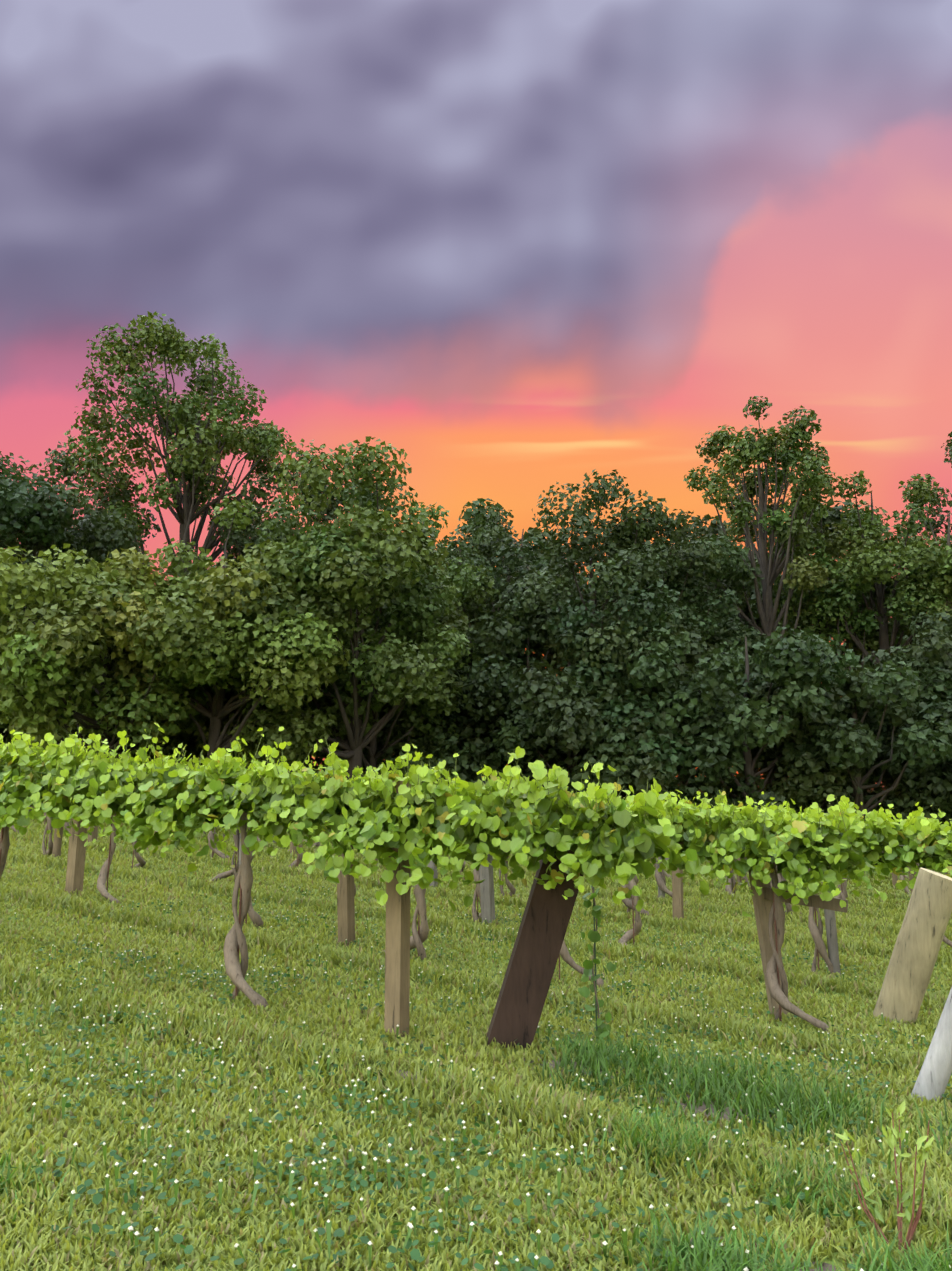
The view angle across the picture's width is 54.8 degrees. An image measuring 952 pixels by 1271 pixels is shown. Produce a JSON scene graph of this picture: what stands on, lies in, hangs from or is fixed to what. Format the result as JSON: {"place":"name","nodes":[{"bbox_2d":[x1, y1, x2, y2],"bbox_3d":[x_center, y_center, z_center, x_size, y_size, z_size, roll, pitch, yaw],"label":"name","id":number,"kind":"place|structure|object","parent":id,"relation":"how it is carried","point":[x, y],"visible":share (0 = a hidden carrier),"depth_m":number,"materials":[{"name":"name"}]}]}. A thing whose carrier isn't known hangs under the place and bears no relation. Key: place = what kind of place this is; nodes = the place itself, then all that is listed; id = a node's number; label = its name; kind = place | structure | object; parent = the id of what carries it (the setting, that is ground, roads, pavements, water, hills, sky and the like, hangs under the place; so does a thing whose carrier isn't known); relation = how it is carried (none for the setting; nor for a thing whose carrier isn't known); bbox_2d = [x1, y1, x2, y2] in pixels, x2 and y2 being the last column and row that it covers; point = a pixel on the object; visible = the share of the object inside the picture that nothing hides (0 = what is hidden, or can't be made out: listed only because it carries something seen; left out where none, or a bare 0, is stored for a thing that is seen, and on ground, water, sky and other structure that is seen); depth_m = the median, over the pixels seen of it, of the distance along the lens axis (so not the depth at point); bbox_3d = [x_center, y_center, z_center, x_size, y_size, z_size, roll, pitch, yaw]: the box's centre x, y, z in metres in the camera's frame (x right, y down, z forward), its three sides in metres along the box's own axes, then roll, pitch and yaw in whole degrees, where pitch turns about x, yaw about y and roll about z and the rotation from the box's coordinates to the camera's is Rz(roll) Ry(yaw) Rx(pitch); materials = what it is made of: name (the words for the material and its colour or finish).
{"place":"outdoors","nodes":[
{"label":"outdoors","id":0,"kind":"place"},
{"bbox_2d":[0,803,951,1270],"bbox_3d":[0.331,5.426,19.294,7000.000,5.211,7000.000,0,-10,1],"label":"clover","id":1,"kind":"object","parent":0,"point":[478,1159],"depth_m":6.91,"materials":[{"name":"green plant"}]},
{"bbox_2d":[0,711,75,742],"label":"edge tree","id":2,"kind":"object","parent":1,"relation":"on","point":[7,732],"depth_m":42.00,"materials":[{"name":"green plant"}]},
{"bbox_2d":[0,706,88,748],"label":"edge tree","id":3,"kind":"object","parent":1,"relation":"on","point":[8,737],"depth_m":41.08,"materials":[{"name":"green plant"}]},
{"bbox_2d":[0,451,143,632],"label":"tree","id":4,"kind":"object","parent":1,"relation":"on","point":[43,520],"visible":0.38,"depth_m":39.71,"materials":[{"name":"green plant"}]},
{"bbox_2d":[0,438,161,614],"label":"tree","id":5,"kind":"object","parent":1,"relation":"on","point":[63,461],"visible":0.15,"depth_m":50.82,"materials":[{"name":"green plant"}]},
{"bbox_2d":[20,679,181,764],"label":"edge tree","id":6,"kind":"object","parent":1,"relation":"on","point":[154,745],"visible":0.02,"depth_m":39.47,"materials":[{"name":"green plant"}]},
{"bbox_2d":[0,543,255,760],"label":"tree","id":7,"kind":"object","parent":1,"relation":"on","point":[47,670],"visible":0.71,"depth_m":32.59,"materials":[{"name":"green plant"}]},
{"bbox_2d":[64,311,291,585],"bbox_3d":[-16.000,-4.152,50.145,11.934,27.668,10.977,0,-10,1],"label":"tree","id":8,"kind":"object","parent":1,"relation":"on","point":[191,462],"visible":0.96,"depth_m":49.23,"materials":[{"name":"green plant"}]},
{"bbox_2d":[149,728,207,761],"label":"edge tree","id":9,"kind":"object","parent":1,"relation":"on","point":[192,741],"visible":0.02,"depth_m":40.66,"materials":[{"name":"green plant"}]},
{"bbox_2d":[167,679,242,769],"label":"edge tree","id":10,"kind":"object","parent":1,"relation":"on","point":[207,723],"visible":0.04,"depth_m":40.62,"materials":[{"name":"green plant"}]},
{"bbox_2d":[87,494,350,768],"bbox_3d":[-10.062,0.839,36.371,10.437,13.549,10.960,0,-10,1],"label":"tree","id":11,"kind":"object","parent":1,"relation":"on","point":[294,658],"visible":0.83,"depth_m":34.06,"materials":[{"name":"green plant"}]},
{"bbox_2d":[205,515,269,576],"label":"tree","id":12,"kind":"object","parent":1,"relation":"on","point":[214,566],"depth_m":61.62,"materials":[{"name":"green plant"}]},
{"bbox_2d":[210,449,383,574],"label":"tree","id":13,"kind":"object","parent":1,"relation":"on","point":[263,494],"visible":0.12,"depth_m":51.68,"materials":[{"name":"green plant"}]},
{"bbox_2d":[236,645,386,775],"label":"edge tree","id":14,"kind":"object","parent":1,"relation":"on","point":[318,754],"visible":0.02,"depth_m":40.48,"materials":[{"name":"green plant"}]},
{"bbox_2d":[201,436,469,779],"bbox_3d":[-6.152,0.224,39.021,11.884,16.555,12.423,0,-10,1],"label":"tree","id":15,"kind":"object","parent":1,"relation":"on","point":[364,573],"visible":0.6,"depth_m":36.49,"materials":[{"name":"green plant"}]},
{"bbox_2d":[298,621,466,784],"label":"edge tree","id":16,"kind":"object","parent":1,"relation":"on","point":[404,724],"visible":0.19,"depth_m":40.95,"materials":[{"name":"green plant"}]},
{"bbox_2d":[321,502,499,754],"bbox_3d":[-3.387,1.281,45.612,10.277,17.029,9.587,0,-10,1],"label":"tree","id":17,"kind":"object","parent":1,"relation":"on","point":[470,588],"visible":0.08,"depth_m":45.93,"materials":[{"name":"green plant"}]},
{"bbox_2d":[388,534,524,653],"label":"tree","id":18,"kind":"object","parent":1,"relation":"on","point":[439,544],"depth_m":59.49,"materials":[{"name":"green plant"}]},
{"bbox_2d":[388,613,525,774],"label":"edge tree","id":19,"kind":"object","parent":1,"relation":"on","point":[488,639],"visible":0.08,"depth_m":43.62,"materials":[{"name":"green plant"}]},
{"bbox_2d":[0,817,951,1270],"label":"grass","id":20,"kind":"structure","parent":1,"relation":"on","point":[710,1169],"depth_m":5.20,"materials":[{"name":"green plant"}]},
{"bbox_2d":[0,723,951,1101],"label":"vine row","id":21,"kind":"object","parent":1,"relation":"on","point":[408,825],"visible":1,"depth_m":6.61,"materials":[{"name":"green plant"}]},
{"bbox_2d":[7,729,951,1030],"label":"vine row","id":22,"kind":"object","parent":1,"relation":"on","point":[785,845],"visible":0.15,"depth_m":8.48,"materials":[{"name":"green plant"}]},
{"bbox_2d":[421,519,539,756],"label":"tree","id":23,"kind":"object","parent":1,"relation":"on","point":[495,549],"visible":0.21,"depth_m":49.51,"materials":[{"name":"green plant"}]},
{"bbox_2d":[11,757,951,946],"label":"vine row","id":24,"kind":"object","parent":1,"relation":"on","point":[677,899],"depth_m":14.88,"materials":[{"name":"green plant"}]},
{"bbox_2d":[27,804,951,897],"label":"vine row","id":25,"kind":"object","parent":1,"relation":"on","point":[739,878],"depth_m":23.33,"materials":[{"name":"green plant"}]},
{"bbox_2d":[42,763,950,913],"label":"vine row","id":26,"kind":"object","parent":1,"relation":"on","point":[660,878],"depth_m":18.00,"materials":[{"name":"green plant"}]},
{"bbox_2d":[42,752,951,974],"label":"vine row","id":27,"kind":"object","parent":1,"relation":"on","point":[926,846],"visible":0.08,"depth_m":10.87,"materials":[{"name":"green plant"}]},
{"bbox_2d":[46,694,951,868],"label":"forest edge brush","id":28,"kind":"object","parent":1,"relation":"on","point":[464,767],"visible":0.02,"depth_m":41.30,"materials":[{"name":"green plant"}]},
{"bbox_2d":[447,594,583,789],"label":"edge tree","id":29,"kind":"object","parent":1,"relation":"on","point":[538,626],"visible":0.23,"depth_m":41.62,"materials":[{"name":"green plant"}]},
{"bbox_2d":[458,498,589,628],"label":"tree","id":30,"kind":"object","parent":1,"relation":"on","point":[536,535],"visible":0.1,"depth_m":63.50,"materials":[{"name":"green plant"}]},
{"bbox_2d":[465,504,604,670],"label":"tree","id":31,"kind":"object","parent":1,"relation":"on","point":[540,564],"visible":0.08,"depth_m":52.75,"materials":[{"name":"green plant"}]},
{"bbox_2d":[203,775,948,898],"bbox_3d":[-4.780,5.268,26.165,37.499,4.535,1.312,-5,-12,27],"label":"vine row","id":32,"kind":"object","parent":1,"relation":"on","point":[841,895],"depth_m":20.39,"materials":[{"name":"green plant"}]},
{"bbox_2d":[491,634,686,799],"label":"edge tree","id":33,"kind":"object","parent":1,"relation":"on","point":[562,694],"visible":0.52,"depth_m":39.15,"materials":[{"name":"green plant"}]},
{"bbox_2d":[466,469,717,728],"bbox_3d":[5.777,1.401,46.673,12.363,18.673,13.548,-6,-12,29],"label":"tree","id":34,"kind":"object","parent":1,"relation":"on","point":[578,637],"visible":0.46,"depth_m":44.05,"materials":[{"name":"green plant"}]},
{"bbox_2d":[364,1057,866,1270],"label":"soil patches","id":35,"kind":"object","parent":1,"relation":"on","point":[702,1108],"visible":0.12,"depth_m":5.36,"materials":[{"name":"green plant"}]},
{"bbox_2d":[556,509,761,675],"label":"tree","id":36,"kind":"object","parent":1,"relation":"on","point":[671,522],"visible":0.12,"depth_m":45.96,"materials":[{"name":"green plant"}]},
{"bbox_2d":[571,609,747,803],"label":"edge tree","id":37,"kind":"object","parent":1,"relation":"on","point":[638,772],"visible":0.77,"depth_m":38.40,"materials":[{"name":"green plant"}]},
{"bbox_2d":[647,511,783,784],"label":"tree","id":38,"kind":"object","parent":1,"relation":"on","point":[736,585],"visible":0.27,"depth_m":48.66,"materials":[{"name":"green plant"}]},
{"bbox_2d":[627,624,859,811],"bbox_3d":[11.774,4.975,40.671,10.109,10.241,9.372,0,-10,1],"label":"edge tree","id":39,"kind":"object","parent":1,"relation":"on","point":[792,664],"visible":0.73,"depth_m":38.34,"materials":[{"name":"green plant"}]},
{"bbox_2d":[690,514,803,764],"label":"tree","id":40,"kind":"object","parent":1,"relation":"on","point":[715,526],"visible":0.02,"depth_m":60.39,"materials":[{"name":"green plant"}]},
{"bbox_2d":[683,396,843,786],"bbox_3d":[16.149,-0.949,50.253,8.319,25.836,7.252,-9,-14,42],"label":"tree","id":41,"kind":"object","parent":1,"relation":"on","point":[787,453],"visible":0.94,"depth_m":50.58,"materials":[{"name":"green plant"}]},
{"bbox_2d":[651,808,912,896],"bbox_3d":[-5.976,6.572,33.687,48.478,4.979,1.336,-5,-12,27],"label":"vine row","id":42,"kind":"object","parent":1,"relation":"on","point":[902,877],"visible":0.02,"depth_m":24.41,"materials":[{"name":"green plant"}]},
{"bbox_2d":[716,656,896,820],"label":"edge tree","id":43,"kind":"object","parent":1,"relation":"on","point":[806,780],"visible":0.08,"depth_m":39.70,"materials":[{"name":"green plant"}]},
{"bbox_2d":[735,813,897,885],"bbox_3d":[-6.825,7.321,37.578,53.800,5.168,1.314,-5,-12,27],"label":"vine row","id":44,"kind":"object","parent":1,"relation":"on","point":[894,879],"depth_m":27.20,"materials":[{"name":"green plant"}]},
{"bbox_2d":[748,482,900,804],"bbox_3d":[19.879,1.541,52.119,8.186,22.040,7.558,-9,-14,41],"label":"tree","id":45,"kind":"object","parent":1,"relation":"on","point":[818,615],"visible":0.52,"depth_m":50.34,"materials":[{"name":"green plant"}]},
{"bbox_2d":[773,499,899,777],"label":"tree","id":46,"kind":"object","parent":1,"relation":"on","point":[834,513],"visible":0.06,"depth_m":58.99,"materials":[{"name":"green plant"}]},
{"bbox_2d":[734,637,951,824],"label":"edge tree","id":47,"kind":"object","parent":1,"relation":"on","point":[845,749],"visible":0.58,"depth_m":39.39,"materials":[{"name":"green plant"}]},
{"bbox_2d":[798,470,951,798],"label":"tree","id":48,"kind":"object","parent":1,"relation":"on","point":[862,522],"visible":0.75,"depth_m":49.80,"materials":[{"name":"green plant"}]},
{"bbox_2d":[831,1101,936,1254],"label":"shrub sapling","id":49,"kind":"object","parent":1,"relation":"on","point":[898,1190],"visible":0.96,"depth_m":3.70,"materials":[{"name":"green plant"}]},
{"bbox_2d":[862,609,951,788],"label":"edge tree","id":50,"kind":"object","parent":1,"relation":"on","point":[928,622],"visible":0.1,"depth_m":43.90,"materials":[{"name":"green plant"}]},
{"bbox_2d":[883,626,951,822],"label":"edge tree","id":51,"kind":"object","parent":1,"relation":"on","point":[940,785],"visible":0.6,"depth_m":40.25,"materials":[{"name":"green plant"}]},
{"bbox_2d":[883,473,951,669],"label":"tree","id":52,"kind":"object","parent":1,"relation":"on","point":[914,597],"visible":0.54,"depth_m":47.52,"materials":[{"name":"green plant"}]},
{"bbox_2d":[888,536,951,723],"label":"tree","id":53,"kind":"object","parent":1,"relation":"on","point":[904,639],"depth_m":68.00,"materials":[{"name":"green plant"}]},
{"bbox_2d":[914,431,951,601],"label":"tree","id":54,"kind":"object","parent":1,"relation":"on","point":[936,500],"visible":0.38,"depth_m":52.97,"materials":[{"name":"green plant"}]},
{"bbox_2d":[0,0,951,801],"label":"sky","id":55,"kind":"structure","parent":0,"point":[519,249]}
]}

